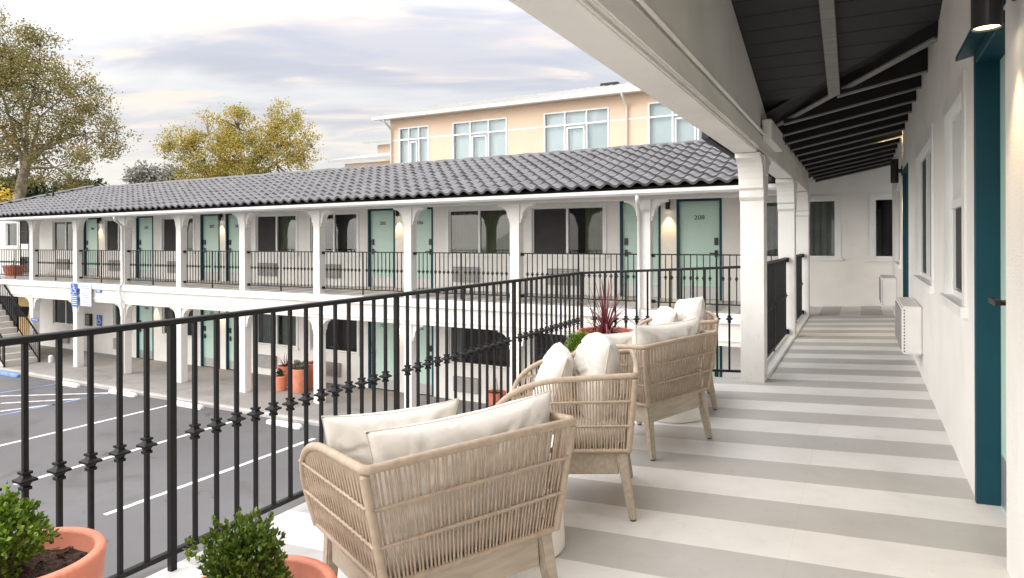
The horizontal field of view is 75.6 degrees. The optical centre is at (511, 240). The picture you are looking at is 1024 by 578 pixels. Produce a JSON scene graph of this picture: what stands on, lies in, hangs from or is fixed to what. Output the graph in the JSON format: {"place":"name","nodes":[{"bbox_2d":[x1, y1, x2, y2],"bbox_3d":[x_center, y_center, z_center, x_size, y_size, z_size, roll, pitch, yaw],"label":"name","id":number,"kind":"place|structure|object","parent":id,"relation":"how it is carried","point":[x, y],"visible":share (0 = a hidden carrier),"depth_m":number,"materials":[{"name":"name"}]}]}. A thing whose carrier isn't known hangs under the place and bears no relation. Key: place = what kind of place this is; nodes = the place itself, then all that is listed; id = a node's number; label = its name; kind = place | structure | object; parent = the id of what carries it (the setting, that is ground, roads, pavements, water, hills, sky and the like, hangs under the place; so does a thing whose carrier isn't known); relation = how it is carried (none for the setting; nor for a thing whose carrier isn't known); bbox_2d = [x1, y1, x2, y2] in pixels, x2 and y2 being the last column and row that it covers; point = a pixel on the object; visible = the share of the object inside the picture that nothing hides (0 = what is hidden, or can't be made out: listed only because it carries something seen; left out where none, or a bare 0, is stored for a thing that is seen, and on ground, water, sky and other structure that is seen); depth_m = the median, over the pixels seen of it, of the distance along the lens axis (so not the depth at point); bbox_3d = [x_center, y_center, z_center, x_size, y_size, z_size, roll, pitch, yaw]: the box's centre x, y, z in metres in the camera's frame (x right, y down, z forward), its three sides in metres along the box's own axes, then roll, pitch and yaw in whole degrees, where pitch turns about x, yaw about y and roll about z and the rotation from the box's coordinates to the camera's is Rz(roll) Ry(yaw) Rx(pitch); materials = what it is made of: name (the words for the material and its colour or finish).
{"place":"outdoors","nodes":[
{"label":"outdoors","id":0,"kind":"place"},
{"bbox_2d":[0,375,325,577],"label":"parking lot","id":1,"kind":"structure","parent":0,"point":[42,453],"depth_m":11.64,"materials":[{"name":"grey asphalt"}]},
{"bbox_2d":[0,182,19,202],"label":"yellow shrub","id":2,"kind":"object","parent":1,"relation":"on","point":[3,194],"visible":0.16,"depth_m":40.30,"materials":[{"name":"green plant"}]},
{"bbox_2d":[0,167,63,200],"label":"dark shrub","id":3,"kind":"object","parent":1,"relation":"on","point":[36,191],"visible":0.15,"depth_m":54.06,"materials":[{"name":"green plant"}]},
{"bbox_2d":[0,5,143,199],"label":"sycamore tree","id":4,"kind":"object","parent":1,"relation":"on","point":[11,71],"visible":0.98,"depth_m":47.60,"materials":[{"name":"green plant"}]},
{"bbox_2d":[54,175,107,191],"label":"dark shrub","id":5,"kind":"object","parent":1,"relation":"on","point":[96,183],"visible":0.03,"depth_m":54.66,"materials":[{"name":"green plant"}]},
{"bbox_2d":[0,405,166,445],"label":"parking line","id":6,"kind":"object","parent":1,"relation":"on","point":[79,426],"visible":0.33,"depth_m":14.04,"materials":[{"name":"white paint"}]},
{"bbox_2d":[14,421,231,484],"bbox_3d":[-7.028,3.967,12.712,0.100,0.001,4.520,0,0,28],"label":"parking line","id":7,"kind":"object","parent":1,"relation":"on","point":[130,450],"visible":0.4,"depth_m":12.45,"materials":[{"name":"white paint"}]},
{"bbox_2d":[108,389,137,396],"bbox_3d":[-10.033,3.930,16.996,1.100,0.100,0.146,0,0,28],"label":"wheel stop","id":8,"kind":"object","parent":1,"relation":"on","point":[125,393],"visible":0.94,"depth_m":16.84,"materials":[{"name":"white paint"}]},
{"bbox_2d":[120,160,165,183],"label":"grey tree","id":9,"kind":"object","parent":1,"relation":"on","point":[133,175],"visible":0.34,"depth_m":93.81,"materials":[{"name":"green plant"}]},
{"bbox_2d":[0,367,318,425],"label":"kerb","id":10,"kind":"structure","parent":1,"relation":"on","point":[206,404],"depth_m":16.48,"materials":[{"name":"concrete"}]},
{"bbox_2d":[140,161,195,182],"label":"grey tree","id":11,"kind":"object","parent":1,"relation":"on","point":[163,172],"visible":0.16,"depth_m":93.96,"materials":[{"name":"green plant"}]},
{"bbox_2d":[177,401,203,409],"bbox_3d":[-7.732,3.923,15.721,1.050,0.100,0.146,0,0,28],"label":"wheel stop","id":12,"kind":"object","parent":1,"relation":"on","point":[185,404],"visible":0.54,"depth_m":15.65,"materials":[{"name":"white paint"}]},
{"bbox_2d":[104,438,315,514],"bbox_3d":[-4.917,3.961,11.357,0.100,0.001,4.140,0,0,28],"label":"parking line","id":13,"kind":"object","parent":1,"relation":"on","point":[179,487],"visible":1,"depth_m":10.92,"materials":[{"name":"white paint"}]},
{"bbox_2d":[148,97,325,180],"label":"maple tree","id":14,"kind":"object","parent":1,"relation":"on","point":[227,164],"visible":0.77,"depth_m":45.50,"materials":[{"name":"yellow plant"}]},
{"bbox_2d":[266,419,302,429],"bbox_3d":[-4.867,3.915,14.080,1.000,0.100,0.146,0,0,28],"label":"wheel stop","id":15,"kind":"object","parent":1,"relation":"on","point":[281,423],"visible":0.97,"depth_m":14.00,"materials":[{"name":"white paint"}]},
{"bbox_2d":[0,140,891,407],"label":"motel building","id":16,"kind":"structure","parent":1,"relation":"on","point":[613,199],"depth_m":15.78,"materials":[{"name":"white paint"}]},
{"bbox_2d":[0,296,17,332],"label":"stair railing","id":17,"kind":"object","parent":16,"relation":"in","point":[16,298],"depth_m":25.48,"materials":[{"name":"black metal"}]},
{"bbox_2d":[3,221,27,247],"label":"window","id":18,"kind":"structure","parent":16,"relation":"in","point":[13,225],"depth_m":25.85,"materials":[{"name":"white paint"}]},
{"bbox_2d":[18,297,29,343],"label":"door","id":19,"kind":"structure","parent":16,"relation":"in","point":[22,301],"depth_m":25.11,"materials":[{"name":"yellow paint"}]},
{"bbox_2d":[20,221,28,271],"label":"metal gate","id":20,"kind":"structure","parent":16,"relation":"attached to","point":[24,245],"depth_m":25.07,"materials":[{"name":"black metal"}]},
{"bbox_2d":[50,219,72,252],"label":"window","id":21,"kind":"structure","parent":16,"relation":"in","point":[65,229],"depth_m":24.27,"materials":[{"name":"grey glass"}]},
{"bbox_2d":[50,299,72,326],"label":"window","id":22,"kind":"structure","parent":16,"relation":"in","point":[65,308],"depth_m":24.32,"materials":[{"name":"white paint"}]},
{"bbox_2d":[80,284,90,306],"bbox_3d":[-12.871,1.659,19.919,0.560,0.660,0.014,0,0,28],"label":"notice sign","id":23,"kind":"object","parent":16,"relation":"attached to","point":[85,294],"visible":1,"depth_m":19.92,"materials":[{"name":"white"}]},
{"bbox_2d":[83,218,98,275],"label":"door","id":24,"kind":"structure","parent":16,"relation":"in","point":[90,232],"depth_m":23.26,"materials":[{"name":"green paint"}]},
{"bbox_2d":[112,303,120,324],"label":"window","id":25,"kind":"structure","parent":16,"relation":"in","point":[113,304],"depth_m":22.58,"materials":[{"name":"white paint"}]},
{"bbox_2d":[102,218,131,252],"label":"window","id":26,"kind":"structure","parent":16,"relation":"in","point":[111,228],"depth_m":22.65,"materials":[{"name":"black glass"}]},
{"bbox_2d":[136,216,152,277],"bbox_3d":[-12.079,0.226,21.807,0.900,2.040,0.162,0,0,28],"label":"door","id":27,"kind":"structure","parent":16,"relation":"in","point":[144,224],"depth_m":21.86,"materials":[{"name":"green paint"}]},
{"bbox_2d":[136,305,153,359],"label":"door","id":28,"kind":"structure","parent":16,"relation":"in","point":[143,313],"depth_m":21.91,"materials":[{"name":"green paint"}]},
{"bbox_2d":[159,215,194,253],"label":"window","id":29,"kind":"structure","parent":16,"relation":"in","point":[167,223],"depth_m":21.16,"materials":[{"name":"grey glass"}]},
{"bbox_2d":[159,307,194,338],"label":"window","id":30,"kind":"structure","parent":16,"relation":"in","point":[170,313],"depth_m":21.34,"materials":[{"name":"white paint"}]},
{"bbox_2d":[200,214,219,280],"bbox_3d":[-9.233,0.218,20.300,0.880,2.040,0.162,0,0,28],"label":"door","id":31,"kind":"structure","parent":16,"relation":"in","point":[209,223],"depth_m":20.33,"materials":[{"name":"green paint"}]},
{"bbox_2d":[200,309,219,368],"bbox_3d":[-9.225,2.878,20.300,0.880,2.040,0.162,0,0,28],"label":"door","id":32,"kind":"structure","parent":16,"relation":"in","point":[206,327],"depth_m":20.40,"materials":[{"name":"green paint"}]},
{"bbox_2d":[225,214,238,280],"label":"door","id":33,"kind":"structure","parent":16,"relation":"in","point":[231,221],"depth_m":19.87,"materials":[{"name":"green paint"}]},
{"bbox_2d":[226,311,239,369],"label":"door","id":34,"kind":"structure","parent":16,"relation":"in","point":[229,321],"depth_m":19.89,"materials":[{"name":"green paint"}]},
{"bbox_2d":[252,212,298,254],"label":"window","id":35,"kind":"structure","parent":16,"relation":"in","point":[272,231],"depth_m":19.02,"materials":[{"name":"grey glass"}]},
{"bbox_2d":[258,314,298,349],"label":"window","id":36,"kind":"structure","parent":16,"relation":"in","point":[281,320],"depth_m":19.03,"materials":[{"name":"grey glass"}]},
{"bbox_2d":[307,210,358,255],"bbox_3d":[-4.689,-0.196,18.211,1.870,1.210,0.800,0,0,28],"label":"window","id":37,"kind":"structure","parent":16,"relation":"in","point":[342,227],"depth_m":18.59,"materials":[{"name":"grey glass"}]},
{"bbox_2d":[308,319,359,355],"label":"window","id":38,"kind":"structure","parent":16,"relation":"in","point":[341,324],"depth_m":18.56,"materials":[{"name":"black glass"}]},
{"bbox_2d":[0,273,740,313],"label":"balcony floor","id":39,"kind":"structure","parent":16,"relation":"on","point":[632,304],"depth_m":15.97,"materials":[{"name":"paint"}]},
{"bbox_2d":[2,265,24,275],"bbox_3d":[-17.962,0.964,23.770,0.680,0.680,0.680,0,0,28],"label":"potted herb","id":40,"kind":"object","parent":39,"relation":"on","point":[12,270],"visible":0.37,"depth_m":23.55,"materials":[{"name":"orange ceramic"}]},
{"bbox_2d":[0,249,28,278],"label":"balcony railing","id":41,"kind":"object","parent":39,"relation":"on","point":[14,262],"visible":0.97,"depth_m":22.22,"materials":[{"name":"black metal"}]},
{"bbox_2d":[35,249,72,280],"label":"balcony railing","id":42,"kind":"object","parent":39,"relation":"on","point":[53,262],"visible":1,"depth_m":21.06,"materials":[{"name":"black metal"}]},
{"bbox_2d":[79,250,120,282],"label":"balcony railing","id":43,"kind":"object","parent":39,"relation":"on","point":[88,264],"visible":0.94,"depth_m":19.91,"materials":[{"name":"black metal"}]},
{"bbox_2d":[127,250,175,284],"bbox_3d":[-10.216,0.782,18.762,2.320,0.998,0.058,0,0,28],"label":"balcony railing","id":44,"kind":"object","parent":39,"relation":"on","point":[158,265],"visible":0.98,"depth_m":18.75,"materials":[{"name":"black metal"}]},
{"bbox_2d":[183,251,238,287],"bbox_3d":[-7.989,0.775,17.583,2.320,0.998,0.058,0,0,28],"label":"balcony railing","id":45,"kind":"object","parent":39,"relation":"on","point":[206,266],"visible":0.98,"depth_m":17.57,"materials":[{"name":"black metal"}]},
{"bbox_2d":[247,251,312,290],"bbox_3d":[-5.744,0.768,16.395,2.360,0.998,0.058,0,0,28],"label":"balcony railing","id":46,"kind":"object","parent":39,"relation":"on","point":[277,268],"visible":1,"depth_m":16.38,"materials":[{"name":"black metal"}]},
{"bbox_2d":[322,251,403,294],"bbox_3d":[-3.428,0.761,15.169,2.480,0.998,0.058,0,0,28],"label":"balcony railing","id":47,"kind":"object","parent":39,"relation":"on","point":[366,270],"visible":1,"depth_m":15.16,"materials":[{"name":"black metal"}]},
{"bbox_2d":[413,252,509,298],"bbox_3d":[-1.073,0.754,13.922,2.450,0.998,0.058,0,0,28],"label":"balcony railing","id":48,"kind":"object","parent":39,"relation":"on","point":[465,271],"visible":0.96,"depth_m":13.91,"materials":[{"name":"black metal"}]},
{"bbox_2d":[521,253,636,301],"bbox_3d":[1.278,0.747,12.677,2.470,0.998,0.058,0,0,28],"label":"balcony railing","id":49,"kind":"object","parent":39,"relation":"on","point":[584,275],"visible":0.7,"depth_m":12.62,"materials":[{"name":"black metal"}]},
{"bbox_2d":[651,254,777,305],"bbox_3d":[3.558,0.740,11.470,2.290,0.998,0.058,0,0,28],"label":"balcony railing","id":50,"kind":"object","parent":39,"relation":"on","point":[690,278],"visible":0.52,"depth_m":11.62,"materials":[{"name":"black metal"}]},
{"bbox_2d":[368,321,393,389],"bbox_3d":[-3.353,2.860,17.190,0.890,2.040,0.162,0,0,28],"label":"door","id":51,"kind":"structure","parent":16,"relation":"in","point":[379,325],"depth_m":17.21,"materials":[{"name":"green paint"}]},
{"bbox_2d":[368,208,394,287],"bbox_3d":[-3.361,0.200,17.190,0.890,2.040,0.162,0,0,28],"label":"door","id":52,"kind":"structure","parent":16,"relation":"in","point":[381,222],"depth_m":17.21,"materials":[{"name":"green paint"}]},
{"bbox_2d":[416,207,432,288],"bbox_3d":[-2.318,0.197,16.638,0.890,2.040,0.162,0,0,28],"label":"door","id":53,"kind":"structure","parent":16,"relation":"in","point":[424,227],"depth_m":16.56,"materials":[{"name":"green paint"}]},
{"bbox_2d":[420,326,433,396],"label":"door","id":54,"kind":"structure","parent":16,"relation":"in","point":[423,330],"depth_m":16.57,"materials":[{"name":"green paint"}]},
{"bbox_2d":[444,206,509,256],"bbox_3d":[-0.762,-0.208,15.817,1.910,1.210,0.244,0,0,28],"label":"window","id":55,"kind":"structure","parent":16,"relation":"in","point":[476,229],"depth_m":15.90,"materials":[{"name":"grey glass"}]},
{"bbox_2d":[444,327,509,371],"bbox_3d":[-0.624,2.452,16.063,1.910,1.210,0.800,0,0,28],"label":"window","id":56,"kind":"structure","parent":16,"relation":"in","point":[459,330],"depth_m":16.31,"materials":[{"name":"black glass"}]},
{"bbox_2d":[528,333,572,373],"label":"window","id":57,"kind":"structure","parent":16,"relation":"in","point":[544,336],"depth_m":15.53,"materials":[{"name":"black glass"}]},
{"bbox_2d":[528,202,607,257],"bbox_3d":[1.383,-0.214,14.996,1.930,1.210,0.800,0,0,28],"label":"window","id":58,"kind":"structure","parent":16,"relation":"in","point":[570,227],"depth_m":14.87,"materials":[{"name":"grey glass"}]},
{"bbox_2d":[620,201,660,297],"bbox_3d":[2.733,0.182,13.964,0.880,2.040,0.162,0,0,28],"label":"door","id":59,"kind":"structure","parent":16,"relation":"in","point":[628,218],"depth_m":14.05,"materials":[{"name":"green paint"}]},
{"bbox_2d":[676,198,721,299],"bbox_3d":[3.811,0.179,13.393,0.900,2.040,0.162,0,0,28],"label":"door","id":60,"kind":"structure","parent":16,"relation":"in","point":[698,221],"depth_m":13.39,"materials":[{"name":"green paint"}]},
{"bbox_2d":[712,346,721,376],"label":"door","id":61,"kind":"structure","parent":16,"relation":"in","point":[715,374],"depth_m":13.21,"materials":[{"name":"green paint"}]},
{"bbox_2d":[509,0,1023,577],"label":"motel wing","id":62,"kind":"structure","parent":16,"relation":"attached to","point":[791,96],"depth_m":4.27,"materials":[{"name":"white paint"}]},
{"bbox_2d":[146,315,1010,577],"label":"terrace floor","id":63,"kind":"structure","parent":62,"relation":"on","point":[826,450],"depth_m":3.24,"materials":[{"name":"paint"}]},
{"bbox_2d":[0,481,106,577],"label":"potted boxwood","id":64,"kind":"object","parent":63,"relation":"on","point":[33,546],"visible":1,"depth_m":1.93,"materials":[{"name":"ceramic"}]},
{"bbox_2d":[182,506,336,577],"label":"potted boxwood","id":65,"kind":"object","parent":63,"relation":"on","point":[238,547],"visible":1,"depth_m":1.75,"materials":[{"name":"plant"}]},
{"bbox_2d":[0,266,740,577],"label":"terrace railing","id":66,"kind":"object","parent":63,"relation":"on","point":[25,479],"visible":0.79,"depth_m":3.20,"materials":[{"name":"black metal"}]},
{"bbox_2d":[298,404,576,577],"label":"rope armchair","id":67,"kind":"object","parent":63,"relation":"on","point":[337,488],"visible":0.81,"depth_m":2.01,"materials":[{"name":"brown wood"}]},
{"bbox_2d":[321,398,458,504],"bbox_3d":[-0.408,0.753,2.256,0.462,0.403,0.199,-3,13,-21],"label":"pillow","id":68,"kind":"object","parent":67,"relation":"on","point":[345,434],"visible":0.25,"depth_m":2.15,"materials":[{"name":"white fabric"}]},
{"bbox_2d":[365,390,551,537],"bbox_3d":[-0.145,0.736,2.118,0.682,0.404,0.234,-3,7,-34],"label":"pillow","id":69,"kind":"object","parent":67,"relation":"on","point":[414,438],"visible":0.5,"depth_m":2.00,"materials":[{"name":"white fabric"}]},
{"bbox_2d":[542,435,564,556],"bbox_3d":[0.008,1.073,2.792,0.428,0.436,0.428,-4,-2,28],"label":"side table","id":70,"kind":"object","parent":63,"relation":"on","point":[558,538],"visible":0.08,"depth_m":2.69,"materials":[{"name":"white"}]},
{"bbox_2d":[519,317,589,398],"bbox_3d":[0.376,0.980,5.567,0.690,0.715,0.465,0,0,13],"label":"potted boxwood","id":71,"kind":"object","parent":63,"relation":"on","point":[578,337],"visible":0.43,"depth_m":5.56,"materials":[{"name":"plant"}]},
{"bbox_2d":[495,349,639,521],"bbox_3d":[0.296,0.948,3.322,0.706,0.683,0.761,-3,-2,9],"label":"rope armchair","id":72,"kind":"object","parent":63,"relation":"on","point":[604,446],"visible":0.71,"depth_m":2.99,"materials":[{"name":"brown wood"}]},
{"bbox_2d":[533,342,572,413],"bbox_3d":[0.204,0.731,3.340,0.174,0.403,0.503,17,-1,0],"label":"pillow","id":73,"kind":"object","parent":72,"relation":"on","point":[557,360],"visible":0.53,"depth_m":3.16,"materials":[{"name":"white fabric"}]},
{"bbox_2d":[572,332,619,420],"bbox_3d":[0.418,0.689,3.337,0.216,0.441,0.523,8,-3,-2],"label":"pillow","id":74,"kind":"object","parent":72,"relation":"on","point":[597,353],"visible":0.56,"depth_m":3.15,"materials":[{"name":"white fabric"}]},
{"bbox_2d":[551,271,634,347],"bbox_3d":[0.745,0.805,6.023,0.940,1.063,0.827,0,0,-3],"label":"potted cordyline","id":75,"kind":"object","parent":63,"relation":"on","point":[605,325],"visible":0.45,"depth_m":6.04,"materials":[{"name":"red plant"}]},
{"bbox_2d":[571,330,717,460],"bbox_3d":[0.836,0.944,4.236,0.761,0.683,0.706,-2,-2,-41],"label":"rope armchair","id":76,"kind":"object","parent":63,"relation":"on","point":[663,399],"visible":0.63,"depth_m":3.97,"materials":[{"name":"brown wood"}]},
{"bbox_2d":[603,331,633,371],"bbox_3d":[0.712,0.762,4.204,0.462,0.403,0.191,-2,14,-26],"label":"pillow","id":77,"kind":"object","parent":76,"relation":"on","point":[621,338],"visible":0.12,"depth_m":4.11,"materials":[{"name":"white fabric"}]},
{"bbox_2d":[632,317,699,383],"bbox_3d":[0.965,0.705,4.122,0.662,0.414,0.234,0,6,-41],"label":"pillow","id":78,"kind":"object","parent":76,"relation":"on","point":[646,334],"visible":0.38,"depth_m":3.98,"materials":[{"name":"white fabric"}]},
{"bbox_2d":[632,311,718,409],"bbox_3d":[1.291,0.948,5.296,0.706,0.683,0.761,-3,-2,12],"label":"rope armchair","id":79,"kind":"object","parent":63,"relation":"on","point":[711,321],"visible":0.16,"depth_m":4.94,"materials":[{"name":"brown wood"}]},
{"bbox_2d":[651,306,678,324],"bbox_3d":[1.209,0.730,5.317,0.194,0.403,0.483,18,0,-1],"label":"pillow","id":80,"kind":"object","parent":79,"relation":"on","point":[664,314],"visible":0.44,"depth_m":5.18,"materials":[{"name":"white fabric"}]},
{"bbox_2d":[674,297,706,329],"bbox_3d":[1.406,0.682,5.294,0.206,0.443,0.523,10,-8,-5],"label":"pillow","id":81,"kind":"object","parent":79,"relation":"on","point":[688,309],"visible":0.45,"depth_m":5.12,"materials":[{"name":"white fabric"}]},
{"bbox_2d":[658,357,703,422],"bbox_3d":[1.186,1.064,4.805,0.428,0.436,0.428,-4,-2,28],"label":"side table","id":82,"kind":"object","parent":63,"relation":"on","point":[693,415],"visible":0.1,"depth_m":4.61,"materials":[{"name":"white"}]},
{"bbox_2d":[767,257,788,357],"bbox_3d":[2.885,0.739,7.271,0.060,1.035,2.866,0,0,28],"label":"corridor railing","id":83,"kind":"object","parent":62,"relation":"on","point":[777,330],"visible":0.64,"depth_m":7.45,"materials":[{"name":"black metal"}]},
{"bbox_2d":[796,254,803,322],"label":"corridor railing","id":84,"kind":"object","parent":62,"relation":"on","point":[799,310],"visible":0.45,"depth_m":10.14,"materials":[{"name":"black metal"}]},
{"bbox_2d":[890,159,901,182],"bbox_3d":[4.848,-0.875,8.317,0.130,0.300,0.089,0,0,28],"label":"wall lamp","id":85,"kind":"object","parent":62,"relation":"attached to","point":[895,170],"visible":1,"depth_m":8.29,"materials":[{"name":"black metal"}]},
{"bbox_2d":[893,176,900,268],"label":"window","id":86,"kind":"structure","parent":62,"relation":"in","point":[897,186],"depth_m":9.90,"materials":[{"name":"white paint"}]},
{"bbox_2d":[902,163,908,296],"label":"door","id":87,"kind":"structure","parent":62,"relation":"in","point":[905,171],"depth_m":8.00,"materials":[{"name":"green paint"}]},
{"bbox_2d":[912,123,933,293],"bbox_3d":[3.453,-0.233,5.481,0.115,1.225,1.760,0,0,28],"label":"window","id":88,"kind":"structure","parent":62,"relation":"in","point":[923,154],"depth_m":5.71,"materials":[{"name":"white paint"}]},
{"bbox_2d":[939,70,967,318],"bbox_3d":[2.494,-0.230,3.669,0.115,1.225,1.020,0,0,28],"label":"window","id":89,"kind":"structure","parent":62,"relation":"in","point":[954,106],"depth_m":3.94,"materials":[{"name":"white paint"}]},
{"bbox_2d":[955,0,1006,515],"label":"door","id":90,"kind":"structure","parent":62,"relation":"in","point":[987,49],"depth_m":2.93,"materials":[{"name":"green paint"}]},
{"bbox_2d":[971,0,1015,32],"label":"wall lamp","id":91,"kind":"object","parent":62,"relation":"attached to","point":[986,15],"visible":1,"depth_m":2.18,"materials":[{"name":"black metal"}]},
{"bbox_2d":[810,306,894,315],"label":"corridor end floor","id":92,"kind":"structure","parent":16,"relation":"on","point":[848,310],"depth_m":11.24,"materials":[{"name":"paint"}]},
{"bbox_2d":[867,193,891,260],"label":"window","id":93,"kind":"structure","parent":16,"relation":"in","point":[880,205],"depth_m":12.42,"materials":[{"name":"black glass"}]},
{"bbox_2d":[0,345,485,419],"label":"walkway","id":94,"kind":"structure","parent":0,"point":[105,369],"depth_m":17.58,"materials":[{"name":"concrete"}]},
{"bbox_2d":[0,278,40,367],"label":"staircase","id":95,"kind":"structure","parent":94,"relation":"on","point":[10,355],"depth_m":21.39,"materials":[{"name":"concrete"}]},
{"bbox_2d":[276,368,286,390],"bbox_3d":[-6.005,3.597,17.103,0.310,0.581,0.310,0,0,28],"label":"potted herb","id":96,"kind":"object","parent":94,"relation":"on","point":[281,379],"visible":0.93,"depth_m":17.00,"materials":[{"name":"ceramic"}]},
{"bbox_2d":[277,353,287,385],"bbox_3d":[-6.139,3.442,17.720,0.638,0.892,0.642,0,0,-40],"label":"potted cordyline","id":97,"kind":"object","parent":94,"relation":"on","point":[283,366],"visible":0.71,"depth_m":17.64,"materials":[{"name":"ceramic"}]},
{"bbox_2d":[293,359,308,392],"bbox_3d":[-5.464,3.473,16.970,0.528,0.826,0.482,0,0,28],"label":"potted succulent","id":98,"kind":"object","parent":94,"relation":"on","point":[298,376],"visible":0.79,"depth_m":16.75,"materials":[{"name":"orange ceramic"}]},
{"bbox_2d":[308,361,313,388],"bbox_3d":[-5.241,3.556,17.434,0.500,0.660,0.500,0,0,28],"label":"empty pot","id":99,"kind":"object","parent":94,"relation":"on","point":[311,373],"visible":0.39,"depth_m":17.22,"materials":[{"name":"ceramic"}]},
{"bbox_2d":[0,0,629,199],"label":"sky","id":100,"kind":"structure","parent":0,"point":[349,63],"materials":[{"name":"grey"}]},
{"bbox_2d":[489,380,505,405],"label":"potted grass","id":101,"kind":"object","parent":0,"point":[497,396],"depth_m":14.80,"materials":[{"name":"orange ceramic"}]},
{"bbox_2d":[328,81,702,166],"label":"peach building","id":102,"kind":"structure","parent":0,"point":[609,114],"depth_m":33.55,"materials":[{"name":"paint"}]},
{"bbox_2d":[399,125,428,162],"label":"window","id":103,"kind":"structure","parent":102,"relation":"in","point":[415,140],"depth_m":36.98,"materials":[{"name":"white glass"}]},
{"bbox_2d":[452,117,506,158],"bbox_3d":[-1.673,-5.175,34.962,3.350,2.360,0.316,0,0,28],"label":"window","id":104,"kind":"structure","parent":102,"relation":"in","point":[486,137],"depth_m":35.08,"materials":[{"name":"white glass"}]},
{"bbox_2d":[544,107,608,151],"bbox_3d":[3.175,-5.190,32.395,3.440,2.360,0.316,0,0,28],"label":"window","id":105,"kind":"structure","parent":102,"relation":"in","point":[584,128],"depth_m":32.49,"materials":[{"name":"white glass"}]},
{"bbox_2d":[648,102,702,143],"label":"window","id":106,"kind":"structure","parent":102,"relation":"in","point":[664,125],"depth_m":30.43,"materials":[{"name":"white glass"}]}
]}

